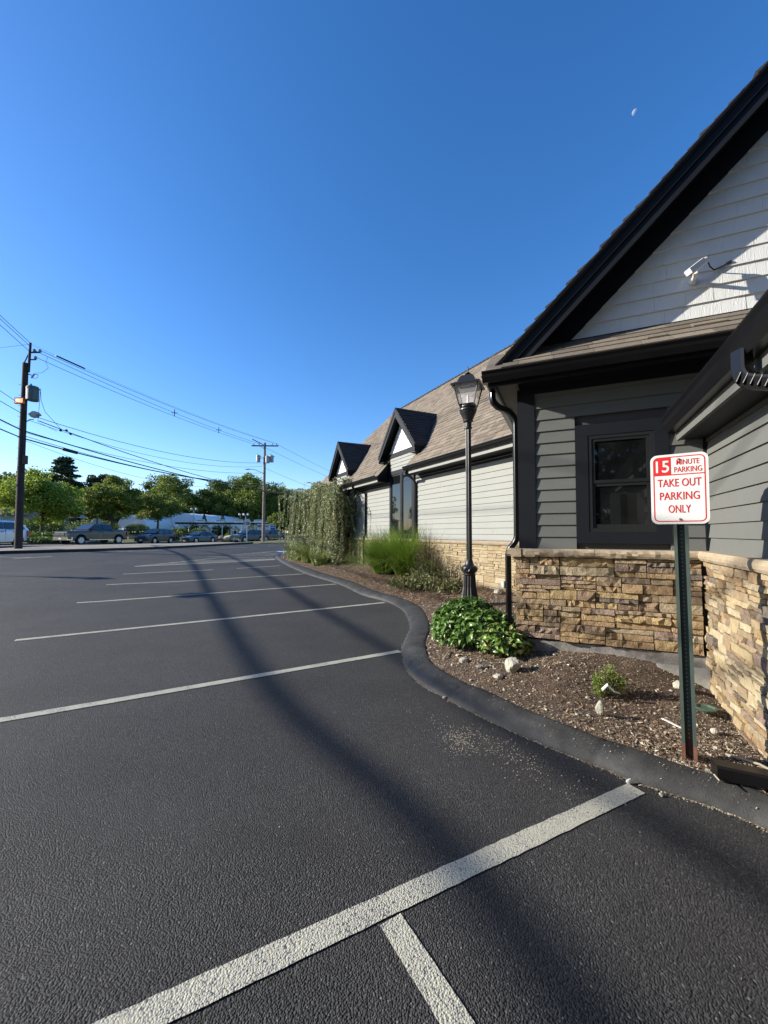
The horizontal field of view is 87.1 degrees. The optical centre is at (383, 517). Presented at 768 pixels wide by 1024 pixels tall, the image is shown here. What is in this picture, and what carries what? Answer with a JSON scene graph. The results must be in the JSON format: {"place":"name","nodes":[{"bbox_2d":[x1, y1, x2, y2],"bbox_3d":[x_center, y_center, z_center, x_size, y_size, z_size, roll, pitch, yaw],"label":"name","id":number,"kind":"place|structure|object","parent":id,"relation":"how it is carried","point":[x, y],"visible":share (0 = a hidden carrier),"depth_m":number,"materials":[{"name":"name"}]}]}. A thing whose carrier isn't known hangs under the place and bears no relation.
{"place":"outdoors","nodes":[
{"label":"outdoors","id":0,"kind":"place"},
{"bbox_2d":[0,542,238,550],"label":"verge","id":1,"kind":"structure","parent":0,"point":[93,546],"depth_m":26.51,"materials":[{"name":"concrete"}]},
{"bbox_2d":[14,342,71,548],"bbox_3d":[-19.369,-3.884,22.988,2.595,11.998,1.104,2,-3,-42],"label":"utility pole","id":2,"kind":"object","parent":1,"relation":"on","point":[30,392],"visible":0.99,"depth_m":22.52,"materials":[{"name":"brown wood"}]},
{"bbox_2d":[25,432,226,472],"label":"overhead wire","id":3,"kind":"object","parent":2,"relation":"attached to","point":[128,458],"visible":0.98,"depth_m":28.37,"materials":[{"name":"black"}]},
{"bbox_2d":[37,417,241,462],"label":"overhead wire","id":4,"kind":"object","parent":2,"relation":"attached to","point":[127,443],"visible":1,"depth_m":27.57,"materials":[{"name":"black"}]},
{"bbox_2d":[25,431,255,489],"bbox_3d":[-11.370,-3.892,44.413,0.068,2.552,46.940,-1,-2,22],"label":"overhead wire","id":5,"kind":"object","parent":2,"relation":"attached to","point":[128,461],"visible":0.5,"depth_m":27.80,"materials":[{"name":"black"}]},
{"bbox_2d":[25,438,255,484],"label":"overhead wire","id":6,"kind":"object","parent":2,"relation":"attached to","point":[129,465],"visible":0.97,"depth_m":28.13,"materials":[{"name":"black"}]},
{"bbox_2d":[61,448,77,453],"bbox_3d":[-19.306,-4.092,24.828,0.180,0.258,0.868,-1,-2,21],"label":"splice case","id":7,"kind":"object","parent":6,"relation":"attached to","point":[69,450],"visible":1,"depth_m":24.77,"materials":[{"name":"black"}]},
{"bbox_2d":[29,420,259,466],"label":"overhead wire","id":8,"kind":"object","parent":2,"relation":"attached to","point":[132,451],"visible":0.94,"depth_m":28.28,"materials":[{"name":"black"}]},
{"bbox_2d":[27,441,261,487],"bbox_3d":[-16.350,-3.340,32.559,0.020,1.408,21.280,-1,-2,21],"label":"overhead wire","id":9,"kind":"object","parent":2,"relation":"attached to","point":[120,472],"visible":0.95,"depth_m":27.36,"materials":[{"name":"black"}]},
{"bbox_2d":[26,436,263,482],"bbox_3d":[-16.350,-3.796,32.576,0.032,0.841,21.280,-1,-2,21],"label":"overhead wire","id":10,"kind":"object","parent":2,"relation":"attached to","point":[136,466],"visible":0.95,"depth_m":26.99,"materials":[{"name":"black"}]},
{"bbox_2d":[38,358,252,443],"bbox_3d":[-16.710,-8.373,32.748,0.026,0.655,20.750,-1,-2,17],"label":"overhead wire","id":11,"kind":"object","parent":2,"relation":"attached to","point":[130,398],"visible":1,"depth_m":28.23,"materials":[{"name":"black"}]},
{"bbox_2d":[36,351,258,443],"bbox_3d":[-16.475,-8.611,32.757,0.026,0.959,20.939,-1,-2,18],"label":"overhead wire","id":12,"kind":"object","parent":2,"relation":"attached to","point":[137,397],"visible":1,"depth_m":28.53,"materials":[{"name":"black"}]},
{"bbox_2d":[33,345,267,440],"bbox_3d":[-15.770,-8.850,32.766,0.012,1.113,21.528,-1,-2,23],"label":"overhead wire","id":13,"kind":"object","parent":2,"relation":"attached to","point":[142,393],"visible":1,"depth_m":28.58,"materials":[{"name":"black"}]},
{"bbox_2d":[56,355,84,368],"bbox_3d":[-19.134,-9.490,24.682,0.086,0.254,1.624,-1,-2,23],"label":"wire guard","id":14,"kind":"object","parent":13,"relation":"attached to","point":[70,362],"visible":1,"depth_m":24.63,"materials":[{"name":"black"}]},
{"bbox_2d":[42,351,275,443],"bbox_3d":[-15.390,-8.602,32.756,0.026,0.976,21.468,-1,-2,22],"label":"overhead wire","id":15,"kind":"object","parent":2,"relation":"attached to","point":[141,394],"visible":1,"depth_m":28.16,"materials":[{"name":"black"}]},
{"bbox_2d":[39,421,305,495],"bbox_3d":[-11.000,-4.026,44.418,0.048,2.867,46.668,-1,-2,21],"label":"overhead wire","id":16,"kind":"object","parent":2,"relation":"attached to","point":[155,462],"visible":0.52,"depth_m":29.06,"materials":[{"name":"black"}]},
{"bbox_2d":[0,530,307,543],"bbox_3d":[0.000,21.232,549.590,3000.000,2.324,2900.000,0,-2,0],"label":"ground","id":17,"kind":"structure","parent":0,"point":[131,537],"depth_m":53.24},
{"bbox_2d":[0,471,26,492],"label":"dark tree","id":18,"kind":"object","parent":17,"relation":"on","point":[5,473],"visible":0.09,"depth_m":62.02,"materials":[{"name":"green plant"}]},
{"bbox_2d":[0,508,32,520],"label":"house","id":19,"kind":"structure","parent":17,"relation":"on","point":[9,517],"depth_m":51.64,"materials":[{"name":"grey"}]},
{"bbox_2d":[0,483,72,530],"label":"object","id":20,"kind":"structure","parent":17,"relation":"on","point":[29,517],"depth_m":63.22,"materials":[{"name":"grey"}]},
{"bbox_2d":[29,531,52,537],"bbox_3d":[-34.450,1.907,39.946,4.630,1.156,3.728,0,-2,0],"label":"hedge bush","id":21,"kind":"object","parent":17,"relation":"on","point":[39,534],"visible":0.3,"depth_m":39.43,"materials":[{"name":"green plant"}]},
{"bbox_2d":[28,536,59,542],"bbox_3d":[-31.815,2.174,37.714,3.047,0.903,2.499,0,-2,0],"label":"hedge bush","id":22,"kind":"object","parent":17,"relation":"on","point":[42,539],"visible":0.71,"depth_m":37.02,"materials":[{"name":"green plant"}]},
{"bbox_2d":[0,466,88,531],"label":"maple tree","id":23,"kind":"object","parent":17,"relation":"on","point":[49,501],"visible":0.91,"depth_m":43.59,"materials":[{"name":"green plant"}]},
{"bbox_2d":[23,519,65,532],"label":"hedge bush","id":24,"kind":"object","parent":17,"relation":"on","point":[47,528],"visible":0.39,"depth_m":48.41,"materials":[{"name":"green plant"}]},
{"bbox_2d":[47,456,85,497],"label":"pine tree","id":25,"kind":"object","parent":17,"relation":"on","point":[64,467],"visible":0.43,"depth_m":77.64,"materials":[{"name":"green plant"}]},
{"bbox_2d":[68,511,97,530],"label":"house","id":26,"kind":"structure","parent":17,"relation":"on","point":[81,518],"depth_m":63.01,"materials":[{"name":"grey"}]},
{"bbox_2d":[68,496,110,521],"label":"maple tree","id":27,"kind":"object","parent":17,"relation":"on","point":[99,516],"visible":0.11,"depth_m":60.03,"materials":[{"name":"green plant"}]},
{"bbox_2d":[64,519,121,530],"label":"hedge bush","id":28,"kind":"object","parent":17,"relation":"on","point":[75,524],"visible":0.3,"depth_m":54.26,"materials":[{"name":"green plant"}]},
{"bbox_2d":[82,473,120,524],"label":"dark tree","id":29,"kind":"object","parent":17,"relation":"on","point":[91,480],"visible":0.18,"depth_m":82.10,"materials":[{"name":"green plant"}]},
{"bbox_2d":[75,475,145,528],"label":"maple tree","id":30,"kind":"object","parent":17,"relation":"on","point":[111,496],"visible":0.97,"depth_m":52.40,"materials":[{"name":"green plant"}]},
{"bbox_2d":[105,480,141,529],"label":"woodland tree","id":31,"kind":"object","parent":17,"relation":"on","point":[136,498],"visible":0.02,"depth_m":100.54,"materials":[{"name":"green plant"}]},
{"bbox_2d":[0,542,252,553],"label":"kerb","id":32,"kind":"structure","parent":17,"relation":"on","point":[65,550],"depth_m":23.46,"materials":[{"name":"concrete"}]},
{"bbox_2d":[124,524,149,534],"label":"hedge bush","id":33,"kind":"object","parent":17,"relation":"on","point":[137,529],"visible":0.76,"depth_m":62.29,"materials":[{"name":"green plant"}]},
{"bbox_2d":[118,515,171,529],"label":"greenhouse tunnel","id":34,"kind":"structure","parent":17,"relation":"on","point":[152,524],"depth_m":80.53,"materials":[{"name":"white"}]},
{"bbox_2d":[0,537,307,544],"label":"road kerb","id":35,"kind":"structure","parent":17,"relation":"on","point":[112,543],"depth_m":42.41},
{"bbox_2d":[134,491,189,528],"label":"maple tree","id":36,"kind":"object","parent":17,"relation":"on","point":[157,507],"visible":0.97,"depth_m":58.47,"materials":[{"name":"green plant"}]},
{"bbox_2d":[138,473,192,511],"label":"woodland tree","id":37,"kind":"object","parent":17,"relation":"on","point":[148,486],"visible":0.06,"depth_m":105.85,"materials":[{"name":"green plant"}]},
{"bbox_2d":[149,473,204,532],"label":"woodland tree","id":38,"kind":"object","parent":17,"relation":"on","point":[185,496],"visible":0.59,"depth_m":101.47,"materials":[{"name":"green plant"}]},
{"bbox_2d":[170,527,190,537],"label":"hedge bush","id":39,"kind":"object","parent":17,"relation":"on","point":[182,531],"visible":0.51,"depth_m":65.60,"materials":[{"name":"green plant"}]},
{"bbox_2d":[185,524,198,531],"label":"stock shrub","id":40,"kind":"object","parent":17,"relation":"on","point":[191,527],"visible":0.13,"depth_m":76.11,"materials":[{"name":"green plant"}]},
{"bbox_2d":[165,513,255,531],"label":"greenhouse tunnel","id":41,"kind":"structure","parent":17,"relation":"on","point":[185,517],"depth_m":86.52,"materials":[{"name":"white"}]},
{"bbox_2d":[198,478,228,514],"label":"woodland tree","id":42,"kind":"object","parent":17,"relation":"on","point":[209,489],"visible":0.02,"depth_m":116.08,"materials":[{"name":"green plant"}]},
{"bbox_2d":[192,479,235,515],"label":"woodland tree","id":43,"kind":"object","parent":17,"relation":"on","point":[208,504],"visible":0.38,"depth_m":106.74,"materials":[{"name":"green plant"}]},
{"bbox_2d":[211,524,229,536],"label":"stock shrub","id":44,"kind":"object","parent":17,"relation":"on","point":[218,528],"visible":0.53,"depth_m":76.56,"materials":[{"name":"green plant"}]},
{"bbox_2d":[174,519,268,534],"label":"nursery canopy","id":45,"kind":"object","parent":17,"relation":"on","point":[219,522],"visible":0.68,"depth_m":72.95,"materials":[{"name":"white plastic"}]},
{"bbox_2d":[216,524,232,535],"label":"stock shrub","id":46,"kind":"object","parent":17,"relation":"on","point":[228,527],"visible":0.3,"depth_m":76.78,"materials":[{"name":"green plant"}]},
{"bbox_2d":[229,526,239,534],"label":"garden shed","id":47,"kind":"structure","parent":17,"relation":"on","point":[236,530],"depth_m":75.08,"materials":[{"name":"white"}]},
{"bbox_2d":[213,472,275,526],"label":"woodland tree","id":48,"kind":"object","parent":17,"relation":"on","point":[248,500],"visible":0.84,"depth_m":104.66,"materials":[{"name":"green plant"}]},
{"bbox_2d":[257,524,275,529],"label":"nursery sign","id":49,"kind":"object","parent":17,"relation":"on","point":[267,526],"visible":0.7,"depth_m":69.49,"materials":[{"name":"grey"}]},
{"bbox_2d":[249,481,289,529],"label":"woodland tree","id":50,"kind":"object","parent":17,"relation":"on","point":[270,486],"visible":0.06,"depth_m":114.48,"materials":[{"name":"green plant"}]},
{"bbox_2d":[266,512,288,532],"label":"tree","id":51,"kind":"object","parent":17,"relation":"on","point":[272,518],"visible":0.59,"depth_m":80.08,"materials":[{"name":"green plant"}]},
{"bbox_2d":[260,486,301,530],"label":"woodland tree","id":52,"kind":"object","parent":17,"relation":"on","point":[273,499],"visible":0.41,"depth_m":109.81,"materials":[{"name":"green plant"}]},
{"bbox_2d":[294,493,308,530],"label":"woodland tree","id":53,"kind":"object","parent":17,"relation":"on","point":[300,519],"visible":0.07,"depth_m":117.04,"materials":[{"name":"green plant"}]},
{"bbox_2d":[306,61,767,759],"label":"restaurant building","id":54,"kind":"structure","parent":17,"relation":"on","point":[618,365],"depth_m":3.90,"materials":[{"name":"grey"}]},
{"bbox_2d":[342,491,349,536],"bbox_3d":[-1.630,-0.250,15.971,0.042,2.000,1.460,1,-2,-26],"label":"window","id":55,"kind":"structure","parent":54,"relation":"in","point":[348,534],"depth_m":15.38,"materials":[{"name":"black glass"}]},
{"bbox_2d":[389,469,414,537],"bbox_3d":[0.509,-0.412,11.666,0.042,2.000,1.460,1,-2,-26],"label":"window","id":56,"kind":"structure","parent":54,"relation":"in","point":[401,488],"depth_m":11.65,"materials":[{"name":"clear glass"}]},
{"bbox_2d":[575,417,671,543],"bbox_3d":[2.330,-0.345,3.982,0.798,1.200,0.071,-1,-2,24],"label":"window","id":57,"kind":"structure","parent":54,"relation":"in","point":[613,477],"depth_m":3.98,"materials":[{"name":"black"}]},
{"bbox_2d":[684,256,731,285],"bbox_3d":[2.906,-2.245,3.703,0.466,0.176,0.209,0,-2,-12],"label":"security camera","id":58,"kind":"object","parent":54,"relation":"attached to","point":[696,267],"visible":1,"depth_m":3.60,"materials":[{"name":"white plastic"}]},
{"bbox_2d":[0,538,307,547],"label":"road","id":59,"kind":"structure","parent":0,"point":[6,546],"depth_m":35.33,"materials":[{"name":"asphalt"}]},
{"bbox_2d":[0,520,29,545],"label":"white suv","id":60,"kind":"object","parent":59,"relation":"on","point":[7,528],"visible":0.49,"depth_m":27.12,"materials":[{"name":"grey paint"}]},
{"bbox_2d":[53,523,128,544],"bbox_3d":[-26.751,1.498,37.168,2.472,1.920,5.885,-1,-2,16],"label":"pickup truck","id":61,"kind":"object","parent":59,"relation":"on","point":[100,532],"visible":0.99,"depth_m":36.34,"materials":[{"name":"grey paint"}]},
{"bbox_2d":[134,529,175,543],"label":"parked suv","id":62,"kind":"object","parent":59,"relation":"on","point":[153,536],"visible":0.98,"depth_m":44.07,"materials":[{"name":"black paint"}]},
{"bbox_2d":[180,531,217,542],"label":"sedan","id":63,"kind":"object","parent":59,"relation":"on","point":[200,536],"visible":0.98,"depth_m":49.43,"materials":[{"name":"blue metal"}]},
{"bbox_2d":[231,530,265,541],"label":"parked suv","id":64,"kind":"object","parent":59,"relation":"on","point":[246,535],"visible":0.86,"depth_m":60.01,"materials":[{"name":"grey paint"}]},
{"bbox_2d":[255,529,286,540],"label":"pickup truck","id":65,"kind":"object","parent":59,"relation":"on","point":[272,534],"visible":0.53,"depth_m":64.77,"materials":[{"name":"grey paint"}]},
{"bbox_2d":[254,541,307,542],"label":"grass verge","id":66,"kind":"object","parent":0,"point":[274,542],"depth_m":40.43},
{"bbox_2d":[245,439,277,541],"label":"utility pole","id":67,"kind":"object","parent":66,"relation":"on","point":[268,459],"visible":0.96,"depth_m":42.40,"materials":[{"name":"brown wood"}]},
{"bbox_2d":[0,544,767,1023],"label":"parking lot","id":68,"kind":"structure","parent":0,"point":[150,846],"depth_m":2.06,"materials":[{"name":"asphalt"}]},
{"bbox_2d":[15,602,384,640],"bbox_3d":[-2.530,1.723,6.970,5.828,0.035,0.105,1,-2,-29],"label":"painted line","id":69,"kind":"object","parent":68,"relation":"on","point":[187,622],"visible":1,"depth_m":6.53,"materials":[{"name":"paint"}]},
{"bbox_2d":[0,650,400,721],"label":"painted line","id":70,"kind":"object","parent":68,"relation":"on","point":[44,712],"visible":1,"depth_m":3.86,"materials":[{"name":"paint"}]},
{"bbox_2d":[107,574,295,584],"bbox_3d":[-5.050,1.851,12.199,5.505,0.025,0.105,1,-3,-31],"label":"painted line","id":71,"kind":"object","parent":68,"relation":"on","point":[196,580],"visible":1,"depth_m":11.87,"materials":[{"name":"paint"}]},
{"bbox_2d":[77,584,333,602],"bbox_3d":[-3.820,1.792,9.714,5.736,0.033,0.105,1,-2,-29],"label":"painted line","id":72,"kind":"object","parent":68,"relation":"on","point":[197,594],"visible":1,"depth_m":9.38,"materials":[{"name":"paint"}]},
{"bbox_2d":[92,784,644,1023],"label":"painted line","id":73,"kind":"object","parent":68,"relation":"on","point":[191,995],"visible":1,"depth_m":1.57,"materials":[{"name":"paint"}]},
{"bbox_2d":[380,913,474,1023],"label":"painted line","id":74,"kind":"object","parent":68,"relation":"on","point":[445,1004],"visible":1,"depth_m":1.40,"materials":[{"name":"paint"}]},
{"bbox_2d":[395,699,640,832],"bbox_3d":[0.710,1.622,2.862,1.928,0.022,0.560,-2,-3,38],"label":"spilled grit","id":75,"kind":"object","parent":68,"relation":"on","point":[484,748],"visible":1,"depth_m":2.90,"materials":[{"name":"beige"}]},
{"bbox_2d":[275,554,767,829],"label":"bed kerb","id":76,"kind":"structure","parent":68,"relation":"on","point":[641,767],"depth_m":2.84,"materials":[{"name":"concrete"}]},
{"bbox_2d":[407,635,763,807],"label":"kerb crumbs","id":77,"kind":"object","parent":76,"relation":"on","point":[588,738],"visible":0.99,"depth_m":2.68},
{"bbox_2d":[711,758,767,790],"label":"drain pipe","id":78,"kind":"object","parent":76,"relation":"on","point":[741,774],"visible":0.96,"depth_m":2.26,"materials":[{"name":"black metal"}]},
{"bbox_2d":[280,553,767,793],"bbox_3d":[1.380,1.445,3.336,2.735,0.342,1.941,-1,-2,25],"label":"mulch chips","id":79,"kind":"object","parent":68,"relation":"on","point":[704,733],"visible":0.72,"depth_m":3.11,"materials":[{"name":"soil"}]},
{"bbox_2d":[280,540,302,558],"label":"pale grass","id":80,"kind":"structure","parent":79,"relation":"on","point":[287,547],"depth_m":18.44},
{"bbox_2d":[287,540,307,560],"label":"pale grass","id":81,"kind":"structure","parent":79,"relation":"on","point":[299,556],"depth_m":17.14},
{"bbox_2d":[291,541,322,562],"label":"pale grass","id":82,"kind":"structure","parent":79,"relation":"on","point":[304,556],"depth_m":15.98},
{"bbox_2d":[305,549,330,564],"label":"pale grass","id":83,"kind":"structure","parent":79,"relation":"on","point":[320,560],"depth_m":14.76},
{"bbox_2d":[277,476,360,565],"bbox_3d":[-2.827,0.141,16.349,2.837,3.375,6.034,1,-2,-16],"label":"weeping cedar","id":84,"kind":"object","parent":79,"relation":"on","point":[327,507],"visible":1,"depth_m":14.88,"materials":[{"name":"green plant"}]},
{"bbox_2d":[313,524,430,573],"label":"ornamental grass","id":85,"kind":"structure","parent":79,"relation":"on","point":[377,568],"depth_m":11.17,"materials":[{"name":"plant"}]},
{"bbox_2d":[280,555,512,603],"bbox_3d":[-1.582,1.712,14.081,1.820,0.420,15.792,1,-2,-26],"label":"pine straw","id":86,"kind":"object","parent":79,"relation":"on","point":[437,598],"visible":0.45,"depth_m":8.81,"materials":[{"name":"plant"}]},
{"bbox_2d":[337,519,459,575],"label":"ornamental grass","id":87,"kind":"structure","parent":79,"relation":"on","point":[398,552],"depth_m":10.39,"materials":[{"name":"plant"}]},
{"bbox_2d":[321,560,515,651],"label":"bark mulch","id":88,"kind":"object","parent":79,"relation":"on","point":[437,645],"visible":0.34,"depth_m":7.36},
{"bbox_2d":[387,566,462,593],"bbox_3d":[0.866,1.342,8.829,1.213,0.496,2.010,1,-2,-21],"label":"shrub","id":89,"kind":"object","parent":79,"relation":"on","point":[412,580],"visible":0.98,"depth_m":8.71,"materials":[{"name":"green plant"}]},
{"bbox_2d":[410,527,442,577],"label":"wispy grass","id":90,"kind":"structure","parent":79,"relation":"on","point":[428,544],"depth_m":9.86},
{"bbox_2d":[411,543,460,581],"bbox_3d":[1.294,1.044,9.541,0.765,0.963,1.545,2,-3,-38],"label":"twiggy shrub","id":91,"kind":"object","parent":79,"relation":"on","point":[447,575],"visible":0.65,"depth_m":9.58,"materials":[{"name":"green plant"}]},
{"bbox_2d":[450,366,484,600],"bbox_3d":[1.452,-0.503,6.924,0.500,4.266,0.500,-1,-2,24],"label":"lamp post","id":92,"kind":"object","parent":79,"relation":"on","point":[467,382],"visible":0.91,"depth_m":6.87,"materials":[{"name":"black metal"}]},
{"bbox_2d":[476,664,487,668],"bbox_3d":[0.959,1.464,3.965,0.122,0.049,0.073,0,-2,0],"label":"rock","id":93,"kind":"object","parent":79,"relation":"on","point":[480,666],"visible":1,"depth_m":3.94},
{"bbox_2d":[430,595,534,658],"bbox_3d":[1.079,1.216,4.715,1.080,0.537,1.405,0,-2,0],"label":"leafy bush","id":94,"kind":"object","parent":79,"relation":"on","point":[468,620],"visible":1,"depth_m":4.42,"materials":[{"name":"green plant"}]},
{"bbox_2d":[494,589,503,594],"bbox_3d":[2.171,1.399,7.617,0.194,0.106,0.148,0,-2,0],"label":"rock","id":95,"kind":"object","parent":79,"relation":"on","point":[499,591],"visible":1,"depth_m":7.57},
{"bbox_2d":[505,657,520,673],"bbox_3d":[1.219,1.401,3.807,0.144,0.160,0.111,0,-2,0],"label":"rock","id":96,"kind":"object","parent":79,"relation":"on","point":[512,665],"visible":0.91,"depth_m":3.78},
{"bbox_2d":[451,654,719,771],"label":"pebbles","id":97,"kind":"object","parent":79,"relation":"on","point":[648,741],"visible":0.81,"depth_m":3.08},
{"bbox_2d":[429,648,766,791],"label":"mulch flakes","id":98,"kind":"object","parent":79,"relation":"on","point":[665,732],"visible":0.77,"depth_m":3.12,"materials":[{"name":"wood"}]},
{"bbox_2d":[428,640,767,793],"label":"dry straw","id":99,"kind":"object","parent":79,"relation":"on","point":[595,712],"visible":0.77,"depth_m":3.06,"materials":[{"name":"brown plant"}]},
{"bbox_2d":[595,700,603,715],"bbox_3d":[1.664,1.470,3.121,0.058,0.118,0.049,-2,-3,39],"label":"rock","id":100,"kind":"object","parent":79,"relation":"on","point":[599,708],"visible":1,"depth_m":3.10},
{"bbox_2d":[591,663,627,698],"bbox_3d":[1.894,1.382,3.405,0.264,0.298,0.248,2,-3,-41],"label":"boxwood","id":101,"kind":"object","parent":79,"relation":"on","point":[617,682],"visible":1,"depth_m":3.40,"materials":[{"name":"green plant"}]},
{"bbox_2d":[672,680,679,689],"bbox_3d":[2.558,1.453,3.498,0.121,0.080,0.092,1,-2,-27],"label":"rock","id":102,"kind":"object","parent":79,"relation":"on","point":[676,684],"visible":0.45,"depth_m":3.48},
{"bbox_2d":[650,452,709,762],"bbox_3d":[1.925,0.616,2.605,0.305,2.064,0.061,-2,-3,37],"label":"parking sign","id":103,"kind":"object","parent":79,"relation":"on","point":[680,499],"visible":0.99,"depth_m":2.60,"materials":[{"name":"white painted aluminum"},{"name":"red lettering paint"},{"name":"green steel"}]},
{"bbox_2d":[695,703,717,713],"bbox_3d":[2.520,1.498,3.166,0.150,0.028,0.148,0,-2,0],"label":"green lid","id":104,"kind":"object","parent":79,"relation":"on","point":[705,708],"visible":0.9,"depth_m":3.16,"materials":[{"name":"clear plastic"}]},
{"bbox_2d":[710,728,719,734],"bbox_3d":[2.368,1.533,2.893,0.054,0.052,0.054,0,-2,0],"label":"rock","id":105,"kind":"object","parent":79,"relation":"on","point":[714,731],"visible":1,"depth_m":2.88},
{"bbox_2d":[725,753,767,768],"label":"stick","id":106,"kind":"object","parent":79,"relation":"on","point":[747,760],"visible":0.92,"depth_m":2.53,"materials":[{"name":"beige"}]},
{"bbox_2d":[316,577,767,831],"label":"kerb grit","id":107,"kind":"object","parent":68,"relation":"on","point":[708,806],"visible":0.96,"depth_m":2.55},
{"bbox_2d":[0,0,767,532],"label":"sky","id":108,"kind":"structure","parent":0,"point":[290,224],"materials":[{"name":"blue"}]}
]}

